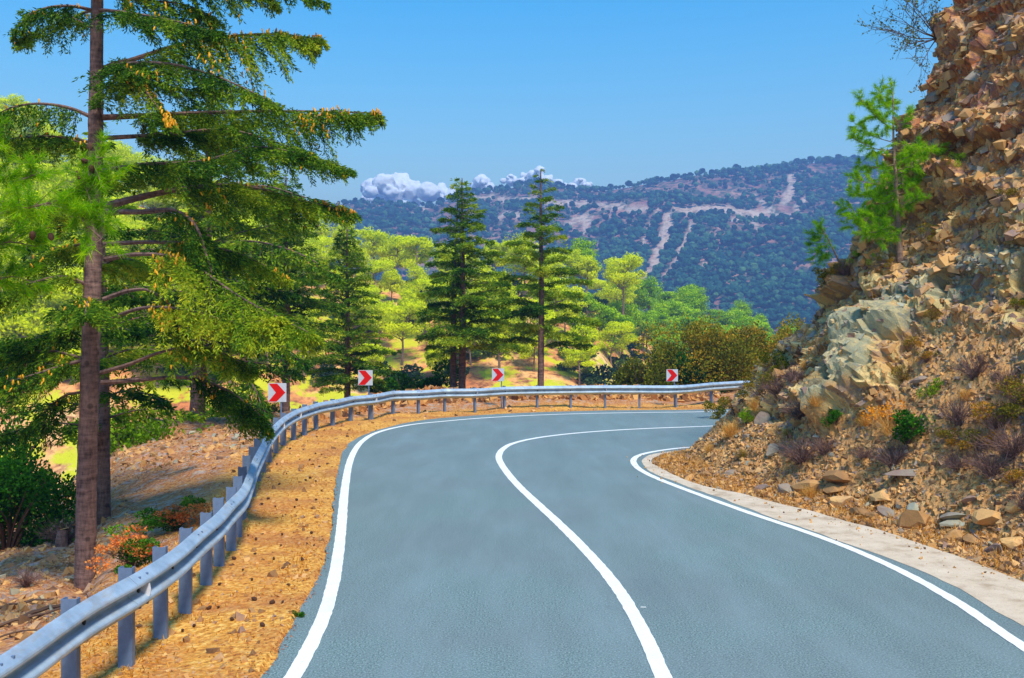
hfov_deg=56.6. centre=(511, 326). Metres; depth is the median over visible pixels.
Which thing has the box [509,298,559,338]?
pine tree
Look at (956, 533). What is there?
stone
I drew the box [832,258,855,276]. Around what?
dry bush
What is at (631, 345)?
hill bush
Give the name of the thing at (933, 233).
heath bush
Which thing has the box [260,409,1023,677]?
road
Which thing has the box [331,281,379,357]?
pine tree
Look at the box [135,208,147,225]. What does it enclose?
pine tree
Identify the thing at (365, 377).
chevron sign
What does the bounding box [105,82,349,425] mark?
cedar tree
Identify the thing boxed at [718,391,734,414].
heath bush
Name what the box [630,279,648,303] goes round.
pine tree
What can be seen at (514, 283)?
hill bush
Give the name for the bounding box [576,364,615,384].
hill bush
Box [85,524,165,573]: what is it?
autumn bush
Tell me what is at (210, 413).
leafy bush
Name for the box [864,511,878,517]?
stone
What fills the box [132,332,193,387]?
pine tree
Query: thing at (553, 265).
pine tree
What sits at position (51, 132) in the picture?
pine tree
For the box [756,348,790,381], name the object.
evergreen bush
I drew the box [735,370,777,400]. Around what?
heath bush
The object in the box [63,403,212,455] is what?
leafy bush
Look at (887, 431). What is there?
shrub
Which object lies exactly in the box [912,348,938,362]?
heath bush
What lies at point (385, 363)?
hill bush
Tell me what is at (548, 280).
pine tree
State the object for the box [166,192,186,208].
pine tree
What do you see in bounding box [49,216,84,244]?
pine tree
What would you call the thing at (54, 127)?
pine tree
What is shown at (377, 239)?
pine tree
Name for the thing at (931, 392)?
broom bush
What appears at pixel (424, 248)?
pine tree
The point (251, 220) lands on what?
pine tree
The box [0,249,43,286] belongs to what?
pine tree
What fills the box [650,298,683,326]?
pine tree
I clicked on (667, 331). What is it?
pine tree
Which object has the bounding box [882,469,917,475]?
stone
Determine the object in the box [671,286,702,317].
pine tree
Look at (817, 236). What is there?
pine tree
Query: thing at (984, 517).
stone
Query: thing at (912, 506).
stone
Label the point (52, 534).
dry bush
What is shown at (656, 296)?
pine tree
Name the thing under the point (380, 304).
pine tree
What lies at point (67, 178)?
pine tree
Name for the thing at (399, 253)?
pine tree
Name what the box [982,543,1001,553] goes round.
stone
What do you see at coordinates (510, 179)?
cloud
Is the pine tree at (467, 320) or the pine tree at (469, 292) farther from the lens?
the pine tree at (469, 292)
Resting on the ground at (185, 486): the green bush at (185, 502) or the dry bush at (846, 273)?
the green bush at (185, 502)
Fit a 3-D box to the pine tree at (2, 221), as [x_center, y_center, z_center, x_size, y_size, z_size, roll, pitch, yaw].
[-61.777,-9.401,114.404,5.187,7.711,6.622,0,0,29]
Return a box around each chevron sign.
[268,383,285,443]
[358,370,372,418]
[492,368,503,407]
[666,369,677,383]
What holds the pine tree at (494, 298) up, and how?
on the hills
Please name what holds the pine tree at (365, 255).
on the hills
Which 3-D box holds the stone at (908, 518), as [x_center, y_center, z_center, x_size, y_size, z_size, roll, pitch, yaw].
[5.525,2.690,13.091,0.400,0.372,0.250,0,0,38]
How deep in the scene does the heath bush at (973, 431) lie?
13.42 m
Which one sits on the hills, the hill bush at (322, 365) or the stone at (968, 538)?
the hill bush at (322, 365)
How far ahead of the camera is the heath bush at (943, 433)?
13.80 m
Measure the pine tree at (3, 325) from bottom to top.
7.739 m
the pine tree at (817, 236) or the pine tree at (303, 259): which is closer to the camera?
the pine tree at (817, 236)
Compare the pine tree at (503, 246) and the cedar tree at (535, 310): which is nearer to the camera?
the cedar tree at (535, 310)
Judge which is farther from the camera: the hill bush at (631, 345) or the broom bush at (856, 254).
the hill bush at (631, 345)
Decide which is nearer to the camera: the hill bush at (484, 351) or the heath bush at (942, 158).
the heath bush at (942, 158)
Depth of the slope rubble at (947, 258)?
16.11 m
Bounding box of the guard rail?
[0,380,749,677]
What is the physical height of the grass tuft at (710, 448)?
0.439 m
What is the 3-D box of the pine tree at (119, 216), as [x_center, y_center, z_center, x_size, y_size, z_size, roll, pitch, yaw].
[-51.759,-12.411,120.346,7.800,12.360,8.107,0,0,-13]
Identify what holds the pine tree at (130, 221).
on the hills
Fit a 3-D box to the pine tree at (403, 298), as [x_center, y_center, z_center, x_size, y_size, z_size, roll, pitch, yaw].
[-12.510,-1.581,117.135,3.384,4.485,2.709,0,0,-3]
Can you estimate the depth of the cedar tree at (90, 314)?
13.10 m
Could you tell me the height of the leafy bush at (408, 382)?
2.989 m
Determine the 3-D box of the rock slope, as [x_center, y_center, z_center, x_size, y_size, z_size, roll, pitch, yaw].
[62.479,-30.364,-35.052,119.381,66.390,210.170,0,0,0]
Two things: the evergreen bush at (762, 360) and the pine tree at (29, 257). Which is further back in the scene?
the pine tree at (29, 257)
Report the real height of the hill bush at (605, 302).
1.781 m
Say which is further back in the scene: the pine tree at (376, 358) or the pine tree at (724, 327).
the pine tree at (724, 327)
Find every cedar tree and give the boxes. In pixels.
[0,0,387,589]
[0,121,206,525]
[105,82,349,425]
[247,173,346,411]
[300,227,401,397]
[412,177,529,388]
[475,169,602,385]
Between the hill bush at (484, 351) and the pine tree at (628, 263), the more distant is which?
the pine tree at (628, 263)
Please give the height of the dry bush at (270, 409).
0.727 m
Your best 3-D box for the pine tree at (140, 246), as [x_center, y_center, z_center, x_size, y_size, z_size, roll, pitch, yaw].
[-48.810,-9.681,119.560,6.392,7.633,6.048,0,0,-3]
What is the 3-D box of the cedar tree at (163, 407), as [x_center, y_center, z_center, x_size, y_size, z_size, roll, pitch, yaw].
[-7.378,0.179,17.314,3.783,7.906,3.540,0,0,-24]
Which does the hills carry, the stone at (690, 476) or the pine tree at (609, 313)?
the pine tree at (609, 313)
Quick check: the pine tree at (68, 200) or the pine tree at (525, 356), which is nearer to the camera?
the pine tree at (68, 200)
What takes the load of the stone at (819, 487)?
on the rock slope
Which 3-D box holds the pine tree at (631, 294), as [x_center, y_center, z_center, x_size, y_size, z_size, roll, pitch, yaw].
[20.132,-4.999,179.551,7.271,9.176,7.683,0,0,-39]
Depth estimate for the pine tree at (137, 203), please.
133.83 m
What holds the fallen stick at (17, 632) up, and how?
on the ground at (185, 486)
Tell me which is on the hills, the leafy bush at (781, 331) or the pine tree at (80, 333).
the pine tree at (80, 333)
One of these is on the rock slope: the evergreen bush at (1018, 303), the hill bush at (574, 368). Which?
the evergreen bush at (1018, 303)
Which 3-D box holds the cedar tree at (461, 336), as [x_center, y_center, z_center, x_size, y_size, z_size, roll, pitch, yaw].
[-1.948,-1.139,36.327,4.663,9.183,3.889,0,0,42]
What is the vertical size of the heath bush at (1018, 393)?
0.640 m
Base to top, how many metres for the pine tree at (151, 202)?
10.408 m
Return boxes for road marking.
[283,411,713,677]
[495,426,706,677]
[630,447,1023,650]
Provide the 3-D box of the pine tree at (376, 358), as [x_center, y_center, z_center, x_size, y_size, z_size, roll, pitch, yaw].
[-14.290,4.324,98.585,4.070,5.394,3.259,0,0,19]
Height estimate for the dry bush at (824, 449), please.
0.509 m
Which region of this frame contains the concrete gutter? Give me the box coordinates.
[642,450,1023,625]
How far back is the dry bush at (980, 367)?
14.22 m
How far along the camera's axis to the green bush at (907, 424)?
14.27 m
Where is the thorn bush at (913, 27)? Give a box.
[855,0,955,100]
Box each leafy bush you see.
[0,415,61,530]
[0,445,75,549]
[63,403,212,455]
[205,382,279,417]
[369,358,458,392]
[611,339,677,384]
[632,312,771,391]
[644,348,728,393]
[693,320,783,391]
[744,312,805,351]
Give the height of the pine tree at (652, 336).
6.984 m
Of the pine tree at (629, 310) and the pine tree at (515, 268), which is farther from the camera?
the pine tree at (629, 310)
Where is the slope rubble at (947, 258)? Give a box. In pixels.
[654,0,1023,580]
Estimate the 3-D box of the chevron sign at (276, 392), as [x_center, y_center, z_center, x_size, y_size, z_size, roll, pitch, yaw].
[-5.548,2.220,22.520,0.430,1.760,0.062,0,0,0]
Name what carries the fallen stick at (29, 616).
on the ground at (185, 486)
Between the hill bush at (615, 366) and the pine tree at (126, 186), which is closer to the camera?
the hill bush at (615, 366)
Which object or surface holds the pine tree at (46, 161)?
on the hills
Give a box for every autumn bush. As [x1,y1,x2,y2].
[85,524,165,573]
[103,498,212,537]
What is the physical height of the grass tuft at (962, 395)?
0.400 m
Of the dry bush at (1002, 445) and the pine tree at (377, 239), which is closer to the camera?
the dry bush at (1002, 445)
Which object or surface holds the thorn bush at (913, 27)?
on the rock slope
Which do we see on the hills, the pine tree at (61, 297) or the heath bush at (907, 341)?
the pine tree at (61, 297)
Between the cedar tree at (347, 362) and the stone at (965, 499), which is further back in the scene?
the cedar tree at (347, 362)
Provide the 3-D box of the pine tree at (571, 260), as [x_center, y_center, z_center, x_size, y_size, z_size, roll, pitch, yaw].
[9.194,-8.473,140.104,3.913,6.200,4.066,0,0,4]
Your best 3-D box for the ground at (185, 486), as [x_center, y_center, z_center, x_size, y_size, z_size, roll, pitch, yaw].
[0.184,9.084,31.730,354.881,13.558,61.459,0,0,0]
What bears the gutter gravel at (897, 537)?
on the concrete gutter
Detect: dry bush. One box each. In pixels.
[2,562,47,587]
[31,514,74,544]
[256,404,279,415]
[757,370,786,400]
[768,428,818,469]
[774,360,808,385]
[774,391,804,427]
[804,432,840,457]
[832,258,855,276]
[848,444,874,459]
[867,437,912,469]
[924,387,991,429]
[930,446,978,471]
[948,347,1005,380]
[950,439,1023,482]
[967,414,1023,466]
[985,361,1022,387]
[1003,484,1023,512]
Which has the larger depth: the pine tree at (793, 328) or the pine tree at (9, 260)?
the pine tree at (793, 328)
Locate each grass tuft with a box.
[699,440,714,456]
[718,414,741,440]
[746,392,759,413]
[795,355,813,370]
[798,484,817,498]
[802,391,827,423]
[854,412,872,430]
[949,386,974,407]
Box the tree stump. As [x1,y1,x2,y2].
[55,527,68,546]
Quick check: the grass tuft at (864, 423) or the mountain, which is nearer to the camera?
the grass tuft at (864, 423)
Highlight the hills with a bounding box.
[0,168,685,530]
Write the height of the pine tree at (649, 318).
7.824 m
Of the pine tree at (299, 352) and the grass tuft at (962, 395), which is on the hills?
the pine tree at (299, 352)
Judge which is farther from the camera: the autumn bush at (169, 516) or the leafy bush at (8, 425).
the leafy bush at (8, 425)
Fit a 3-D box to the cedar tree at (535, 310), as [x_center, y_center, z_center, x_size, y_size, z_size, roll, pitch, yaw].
[1.010,-1.227,37.715,5.060,9.980,4.541,0,0,0]
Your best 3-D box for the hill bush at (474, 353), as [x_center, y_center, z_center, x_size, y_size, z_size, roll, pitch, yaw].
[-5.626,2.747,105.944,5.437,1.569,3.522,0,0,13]
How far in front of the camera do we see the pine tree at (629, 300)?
161.48 m
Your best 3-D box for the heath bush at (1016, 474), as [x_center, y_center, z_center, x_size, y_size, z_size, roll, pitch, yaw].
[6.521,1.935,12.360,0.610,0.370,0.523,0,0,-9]
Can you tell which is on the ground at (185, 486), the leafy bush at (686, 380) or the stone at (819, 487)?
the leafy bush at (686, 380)
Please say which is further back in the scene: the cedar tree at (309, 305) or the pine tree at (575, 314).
the pine tree at (575, 314)
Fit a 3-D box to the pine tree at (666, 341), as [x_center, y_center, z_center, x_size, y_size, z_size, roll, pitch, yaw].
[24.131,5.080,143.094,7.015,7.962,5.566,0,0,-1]
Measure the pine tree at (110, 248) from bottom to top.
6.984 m
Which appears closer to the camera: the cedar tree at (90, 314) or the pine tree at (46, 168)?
the cedar tree at (90, 314)
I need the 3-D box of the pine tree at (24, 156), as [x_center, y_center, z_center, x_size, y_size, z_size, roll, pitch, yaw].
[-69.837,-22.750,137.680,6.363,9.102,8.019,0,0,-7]
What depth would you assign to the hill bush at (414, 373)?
99.20 m
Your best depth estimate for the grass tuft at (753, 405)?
18.16 m
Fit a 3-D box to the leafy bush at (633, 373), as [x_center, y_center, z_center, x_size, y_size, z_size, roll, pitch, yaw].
[5.262,2.380,38.241,2.850,3.824,3.228,0,0,14]
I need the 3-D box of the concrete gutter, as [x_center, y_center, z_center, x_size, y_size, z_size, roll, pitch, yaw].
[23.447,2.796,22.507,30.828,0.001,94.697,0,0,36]
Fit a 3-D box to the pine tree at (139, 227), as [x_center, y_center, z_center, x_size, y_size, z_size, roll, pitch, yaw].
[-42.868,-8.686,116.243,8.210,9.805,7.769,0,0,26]
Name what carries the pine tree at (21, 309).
on the hills
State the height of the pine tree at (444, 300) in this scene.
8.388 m
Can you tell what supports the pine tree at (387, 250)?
on the hills
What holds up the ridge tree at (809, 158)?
on the mountain
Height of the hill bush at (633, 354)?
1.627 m
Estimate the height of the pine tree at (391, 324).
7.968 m
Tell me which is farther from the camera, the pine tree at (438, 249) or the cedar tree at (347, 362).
the pine tree at (438, 249)
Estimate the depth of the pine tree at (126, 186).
136.74 m
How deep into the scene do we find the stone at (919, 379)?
15.10 m
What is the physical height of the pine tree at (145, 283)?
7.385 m
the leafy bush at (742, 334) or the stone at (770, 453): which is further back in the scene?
the leafy bush at (742, 334)
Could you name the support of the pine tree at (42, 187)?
on the hills
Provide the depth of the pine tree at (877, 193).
17.29 m
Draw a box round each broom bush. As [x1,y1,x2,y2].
[735,407,753,425]
[846,250,859,265]
[916,377,943,398]
[948,151,965,167]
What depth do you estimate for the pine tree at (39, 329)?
93.68 m
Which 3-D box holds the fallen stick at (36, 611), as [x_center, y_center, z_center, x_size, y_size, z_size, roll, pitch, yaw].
[-5.105,3.093,10.305,0.801,0.082,0.081,-12,8,-42]
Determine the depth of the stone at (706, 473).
17.47 m
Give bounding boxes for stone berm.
[298,384,720,424]
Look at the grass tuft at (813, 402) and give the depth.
16.01 m
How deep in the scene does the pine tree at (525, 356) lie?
101.78 m
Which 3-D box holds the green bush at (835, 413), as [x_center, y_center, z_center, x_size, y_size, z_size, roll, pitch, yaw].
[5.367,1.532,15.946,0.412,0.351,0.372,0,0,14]
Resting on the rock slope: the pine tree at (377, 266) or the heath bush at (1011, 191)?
the heath bush at (1011, 191)
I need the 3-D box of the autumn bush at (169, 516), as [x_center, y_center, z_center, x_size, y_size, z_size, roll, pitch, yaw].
[-5.243,2.854,14.138,0.961,0.542,1.643,0,0,60]
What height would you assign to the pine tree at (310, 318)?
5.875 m
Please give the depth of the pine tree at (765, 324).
171.53 m
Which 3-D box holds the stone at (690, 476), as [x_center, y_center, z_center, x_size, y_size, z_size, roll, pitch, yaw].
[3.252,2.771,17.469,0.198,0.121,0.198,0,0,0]
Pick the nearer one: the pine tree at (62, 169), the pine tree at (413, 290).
the pine tree at (413, 290)
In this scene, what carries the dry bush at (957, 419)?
on the rock slope
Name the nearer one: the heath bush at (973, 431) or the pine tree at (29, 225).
the heath bush at (973, 431)
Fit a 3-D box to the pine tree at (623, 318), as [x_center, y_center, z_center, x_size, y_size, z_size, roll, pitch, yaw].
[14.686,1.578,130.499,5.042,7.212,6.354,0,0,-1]
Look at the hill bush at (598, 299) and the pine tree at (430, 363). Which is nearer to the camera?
the pine tree at (430, 363)
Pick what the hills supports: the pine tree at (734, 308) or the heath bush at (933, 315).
the pine tree at (734, 308)
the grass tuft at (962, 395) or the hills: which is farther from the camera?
the hills
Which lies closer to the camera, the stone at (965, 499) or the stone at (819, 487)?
the stone at (965, 499)
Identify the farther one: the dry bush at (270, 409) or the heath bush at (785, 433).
the dry bush at (270, 409)
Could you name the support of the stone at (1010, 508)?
on the rock slope
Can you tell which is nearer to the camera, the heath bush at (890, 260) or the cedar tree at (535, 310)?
the heath bush at (890, 260)
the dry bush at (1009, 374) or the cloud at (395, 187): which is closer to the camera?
the dry bush at (1009, 374)
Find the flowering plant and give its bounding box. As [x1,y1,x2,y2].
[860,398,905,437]
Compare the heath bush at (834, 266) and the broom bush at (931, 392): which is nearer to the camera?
the broom bush at (931, 392)
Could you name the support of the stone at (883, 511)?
on the rock slope
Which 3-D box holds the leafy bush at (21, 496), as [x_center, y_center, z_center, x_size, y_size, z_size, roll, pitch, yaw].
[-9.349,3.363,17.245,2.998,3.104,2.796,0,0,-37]
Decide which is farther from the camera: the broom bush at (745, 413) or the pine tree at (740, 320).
the pine tree at (740, 320)
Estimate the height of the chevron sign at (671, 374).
1.588 m
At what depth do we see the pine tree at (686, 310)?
172.13 m
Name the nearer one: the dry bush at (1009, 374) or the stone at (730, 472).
the dry bush at (1009, 374)
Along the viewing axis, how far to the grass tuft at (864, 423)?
15.48 m
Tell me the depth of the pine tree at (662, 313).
158.50 m
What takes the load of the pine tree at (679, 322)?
on the hills
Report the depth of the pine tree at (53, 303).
97.96 m
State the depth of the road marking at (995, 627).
11.08 m
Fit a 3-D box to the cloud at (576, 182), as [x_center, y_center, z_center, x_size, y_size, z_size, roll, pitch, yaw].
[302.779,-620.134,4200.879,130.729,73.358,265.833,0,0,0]
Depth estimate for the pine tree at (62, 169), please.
133.90 m
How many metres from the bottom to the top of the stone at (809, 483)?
0.251 m
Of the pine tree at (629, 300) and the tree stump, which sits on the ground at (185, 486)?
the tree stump
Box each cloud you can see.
[360,172,455,205]
[468,174,493,191]
[500,166,566,186]
[568,178,592,189]
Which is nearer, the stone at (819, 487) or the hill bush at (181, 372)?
the stone at (819, 487)
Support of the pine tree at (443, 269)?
on the hills
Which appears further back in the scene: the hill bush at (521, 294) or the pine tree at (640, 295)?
the pine tree at (640, 295)
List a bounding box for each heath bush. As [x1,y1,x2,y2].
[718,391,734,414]
[734,448,748,457]
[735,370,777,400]
[782,429,793,439]
[827,260,846,274]
[848,408,865,422]
[874,252,899,267]
[888,362,917,382]
[898,335,924,349]
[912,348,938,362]
[917,222,936,240]
[923,308,944,320]
[933,424,966,446]
[939,155,956,164]
[953,423,1003,451]
[961,392,1023,432]
[983,368,1023,404]
[993,463,1023,486]
[994,184,1023,197]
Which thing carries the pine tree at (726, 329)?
on the hills
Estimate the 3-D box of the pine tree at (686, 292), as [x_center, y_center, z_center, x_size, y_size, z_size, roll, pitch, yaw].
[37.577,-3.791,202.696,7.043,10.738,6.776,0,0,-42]
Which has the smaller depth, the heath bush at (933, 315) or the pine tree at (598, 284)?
the heath bush at (933, 315)
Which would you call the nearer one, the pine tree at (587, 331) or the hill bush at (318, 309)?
the pine tree at (587, 331)
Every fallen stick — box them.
[0,597,57,608]
[0,607,60,626]
[0,629,37,637]
[18,604,60,617]
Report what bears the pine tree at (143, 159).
on the hills
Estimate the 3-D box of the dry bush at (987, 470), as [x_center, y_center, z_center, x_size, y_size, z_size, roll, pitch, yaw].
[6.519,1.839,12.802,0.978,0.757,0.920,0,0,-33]
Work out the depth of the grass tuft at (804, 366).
17.86 m
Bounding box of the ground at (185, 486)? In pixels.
[0,390,739,677]
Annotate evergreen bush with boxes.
[702,397,727,418]
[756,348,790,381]
[812,266,840,286]
[1009,297,1023,310]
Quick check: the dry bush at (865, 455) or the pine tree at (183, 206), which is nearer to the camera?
the dry bush at (865, 455)
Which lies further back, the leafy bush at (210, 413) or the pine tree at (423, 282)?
the pine tree at (423, 282)
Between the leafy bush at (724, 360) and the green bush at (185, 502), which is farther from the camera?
the leafy bush at (724, 360)
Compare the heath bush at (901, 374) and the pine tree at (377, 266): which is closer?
the heath bush at (901, 374)
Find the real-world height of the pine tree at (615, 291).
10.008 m
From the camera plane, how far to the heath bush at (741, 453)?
17.29 m
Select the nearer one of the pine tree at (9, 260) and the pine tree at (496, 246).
the pine tree at (9, 260)
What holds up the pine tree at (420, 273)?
on the hills
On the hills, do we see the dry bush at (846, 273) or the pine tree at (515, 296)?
the pine tree at (515, 296)
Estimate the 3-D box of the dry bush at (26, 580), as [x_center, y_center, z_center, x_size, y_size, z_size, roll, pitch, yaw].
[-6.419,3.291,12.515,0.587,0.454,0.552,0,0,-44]
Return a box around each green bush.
[179,494,205,512]
[821,409,842,426]
[887,399,935,447]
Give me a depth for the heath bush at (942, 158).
16.73 m
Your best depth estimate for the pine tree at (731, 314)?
188.31 m
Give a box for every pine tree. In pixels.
[0,93,29,135]
[0,113,137,310]
[0,156,12,176]
[0,183,8,196]
[0,218,11,234]
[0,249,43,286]
[0,301,20,339]
[1,168,59,218]
[2,237,74,271]
[2,312,35,343]
[3,195,57,244]
[3,304,27,317]
[5,162,56,194]
[6,265,67,323]
[9,100,49,137]
[12,138,55,167]
[23,283,66,325]
[26,128,69,161]
[32,307,67,346]
[38,122,64,135]
[38,152,62,174]
[44,280,82,309]
[48,162,74,184]
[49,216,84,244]
[51,136,110,188]
[52,264,109,308]
[53,167,82,190]
[59,267,82,277]
[60,233,107,267]
[60,336,80,383]
[68,306,126,354]
[71,184,127,238]
[103,140,124,166]
[104,140,137,179]
[105,221,141,249]
[105,237,129,252]
[108,305,142,350]
[109,248,156,286]
[111,191,141,215]
[113,173,143,195]
[122,218,138,248]
[123,172,175,208]
[123,217,168,251]
[125,282,176,313]
[132,152,159,207]
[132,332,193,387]
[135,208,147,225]
[145,199,170,218]
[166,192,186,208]
[208,306,264,383]
[216,212,267,257]
[245,215,283,246]
[276,247,316,295]
[288,216,316,240]
[290,328,319,383]
[291,308,325,326]
[303,234,340,263]
[304,215,333,239]
[325,270,344,295]
[327,221,363,266]
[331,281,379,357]
[339,245,372,274]
[354,287,387,312]
[355,226,391,279]
[355,259,399,290]
[359,343,395,389]
[364,297,395,343]
[375,234,420,270]
[375,240,404,268]
[376,298,430,364]
[382,269,405,300]
[396,236,433,268]
[396,262,428,292]
[397,278,450,333]
[397,296,419,323]
[401,288,415,296]
[423,337,449,378]
[427,282,471,326]
[431,244,458,269]
[437,256,452,271]
[449,319,478,365]
[450,254,489,282]
[457,267,517,319]
[466,288,481,293]
[472,305,533,381]
[482,240,502,270]
[483,242,505,270]
[501,230,538,294]
[501,239,516,273]
[504,295,529,336]
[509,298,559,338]
[517,333,547,371]
[527,252,572,278]
[527,273,568,288]
[531,279,586,348]
[557,298,588,331]
[557,336,600,385]
[562,236,601,287]
[563,248,584,285]
[566,324,599,363]
[572,292,604,319]
[579,255,601,293]
[586,278,612,303]
[593,263,633,299]
[596,305,618,341]
[596,321,637,364]
[601,251,646,314]
[602,280,636,298]
[602,282,641,305]
[607,299,643,324]
[610,312,637,353]
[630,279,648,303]
[632,308,670,352]
[632,309,659,351]
[634,285,645,306]
[637,275,664,309]
[646,286,663,310]
[648,334,688,357]
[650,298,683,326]
[651,327,666,351]
[654,290,682,313]
[654,324,679,349]
[665,313,702,345]
[668,301,697,317]
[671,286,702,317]
[674,283,706,315]
[675,307,708,324]
[681,284,710,314]
[703,309,725,319]
[710,324,743,335]
[713,325,743,331]
[717,309,746,326]
[723,306,747,326]
[725,314,761,331]
[732,299,753,316]
[746,313,765,321]
[749,320,775,338]
[750,318,770,330]
[777,323,799,338]
[802,216,839,266]
[832,75,952,261]
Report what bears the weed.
on the road
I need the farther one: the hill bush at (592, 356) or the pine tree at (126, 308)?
the hill bush at (592, 356)
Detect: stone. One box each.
[685,474,693,479]
[695,471,710,475]
[726,469,735,475]
[754,411,770,424]
[755,484,769,489]
[766,443,778,457]
[777,483,792,494]
[790,479,822,492]
[816,485,824,493]
[822,470,851,482]
[823,482,845,494]
[830,496,853,507]
[849,507,870,516]
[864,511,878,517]
[869,489,890,500]
[877,505,895,517]
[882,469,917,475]
[897,509,929,528]
[906,502,918,510]
[909,376,926,383]
[938,519,961,526]
[939,512,965,519]
[943,529,962,541]
[961,495,976,503]
[963,533,980,544]
[972,508,1002,525]
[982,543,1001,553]
[1000,536,1023,549]
[1005,498,1020,512]
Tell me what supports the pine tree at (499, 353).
on the hills
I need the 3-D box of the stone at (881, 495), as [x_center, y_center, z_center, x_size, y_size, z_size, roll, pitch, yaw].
[5.534,2.519,14.127,0.381,0.186,0.380,0,0,0]
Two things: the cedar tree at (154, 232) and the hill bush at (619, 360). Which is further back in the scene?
the hill bush at (619, 360)
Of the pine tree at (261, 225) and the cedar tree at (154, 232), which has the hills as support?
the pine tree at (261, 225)
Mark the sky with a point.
(600, 92)
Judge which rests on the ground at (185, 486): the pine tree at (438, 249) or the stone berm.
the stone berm
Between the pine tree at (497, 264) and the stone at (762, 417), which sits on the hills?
the pine tree at (497, 264)
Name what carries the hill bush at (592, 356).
on the hills
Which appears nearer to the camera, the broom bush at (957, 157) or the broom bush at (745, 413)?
the broom bush at (957, 157)
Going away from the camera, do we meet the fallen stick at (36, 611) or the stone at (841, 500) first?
the fallen stick at (36, 611)
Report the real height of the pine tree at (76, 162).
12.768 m
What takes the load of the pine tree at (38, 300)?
on the hills
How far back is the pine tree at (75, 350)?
92.07 m
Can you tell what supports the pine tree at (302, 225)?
on the hills
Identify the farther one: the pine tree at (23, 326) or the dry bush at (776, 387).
the pine tree at (23, 326)
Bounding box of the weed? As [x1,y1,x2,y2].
[292,610,304,617]
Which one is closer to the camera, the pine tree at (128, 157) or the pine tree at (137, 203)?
the pine tree at (137, 203)
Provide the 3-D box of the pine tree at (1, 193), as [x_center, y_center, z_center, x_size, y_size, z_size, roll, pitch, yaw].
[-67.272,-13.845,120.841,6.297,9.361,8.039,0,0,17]
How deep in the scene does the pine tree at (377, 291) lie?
119.91 m
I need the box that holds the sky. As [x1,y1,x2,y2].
[0,0,953,208]
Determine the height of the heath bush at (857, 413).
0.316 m
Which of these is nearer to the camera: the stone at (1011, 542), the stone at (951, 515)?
the stone at (1011, 542)
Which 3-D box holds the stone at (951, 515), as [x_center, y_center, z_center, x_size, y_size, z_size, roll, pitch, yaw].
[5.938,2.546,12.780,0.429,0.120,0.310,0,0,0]
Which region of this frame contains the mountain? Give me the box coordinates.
[301,155,883,339]
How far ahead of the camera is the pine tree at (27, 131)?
138.96 m
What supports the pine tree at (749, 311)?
on the hills
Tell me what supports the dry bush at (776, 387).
on the rock slope
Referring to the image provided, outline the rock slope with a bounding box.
[652,0,1023,581]
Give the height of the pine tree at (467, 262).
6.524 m
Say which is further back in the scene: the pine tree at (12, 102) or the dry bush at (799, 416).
the pine tree at (12, 102)
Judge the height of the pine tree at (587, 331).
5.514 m
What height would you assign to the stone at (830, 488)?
0.190 m
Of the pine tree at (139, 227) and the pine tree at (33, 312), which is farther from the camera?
the pine tree at (139, 227)
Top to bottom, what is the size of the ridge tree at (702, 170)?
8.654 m
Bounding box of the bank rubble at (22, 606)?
[0,412,300,646]
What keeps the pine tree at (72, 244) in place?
on the hills
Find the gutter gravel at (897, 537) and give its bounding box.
[633,450,1009,579]
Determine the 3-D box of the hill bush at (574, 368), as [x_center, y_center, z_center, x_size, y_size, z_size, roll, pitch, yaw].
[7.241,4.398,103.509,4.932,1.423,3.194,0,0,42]
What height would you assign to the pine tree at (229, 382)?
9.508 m
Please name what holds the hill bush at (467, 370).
on the hills
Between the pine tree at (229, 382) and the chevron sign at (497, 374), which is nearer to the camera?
the chevron sign at (497, 374)
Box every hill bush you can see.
[160,366,190,375]
[181,371,220,379]
[290,298,339,312]
[311,363,344,378]
[380,360,391,368]
[382,363,424,383]
[441,361,469,376]
[456,350,480,357]
[466,342,509,356]
[508,274,520,286]
[516,292,526,297]
[554,360,593,373]
[557,346,598,357]
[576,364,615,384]
[580,297,604,312]
[590,295,608,304]
[608,354,629,363]
[612,363,622,371]
[626,340,642,349]
[630,350,647,359]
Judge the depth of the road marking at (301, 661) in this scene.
10.55 m
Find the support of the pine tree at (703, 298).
on the hills
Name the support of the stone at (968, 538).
on the rock slope
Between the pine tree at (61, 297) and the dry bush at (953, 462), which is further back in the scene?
the pine tree at (61, 297)
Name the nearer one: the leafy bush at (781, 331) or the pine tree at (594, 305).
the leafy bush at (781, 331)
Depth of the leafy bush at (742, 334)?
39.66 m
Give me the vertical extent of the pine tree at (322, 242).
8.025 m
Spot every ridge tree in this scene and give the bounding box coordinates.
[699,168,705,173]
[807,156,814,160]
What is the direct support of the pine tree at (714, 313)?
on the hills
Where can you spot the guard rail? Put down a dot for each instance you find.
(70, 630)
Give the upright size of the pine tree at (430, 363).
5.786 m
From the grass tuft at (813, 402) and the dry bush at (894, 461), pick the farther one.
the grass tuft at (813, 402)
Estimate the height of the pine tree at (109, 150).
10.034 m
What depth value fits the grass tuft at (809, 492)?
15.15 m
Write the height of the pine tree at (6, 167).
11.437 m

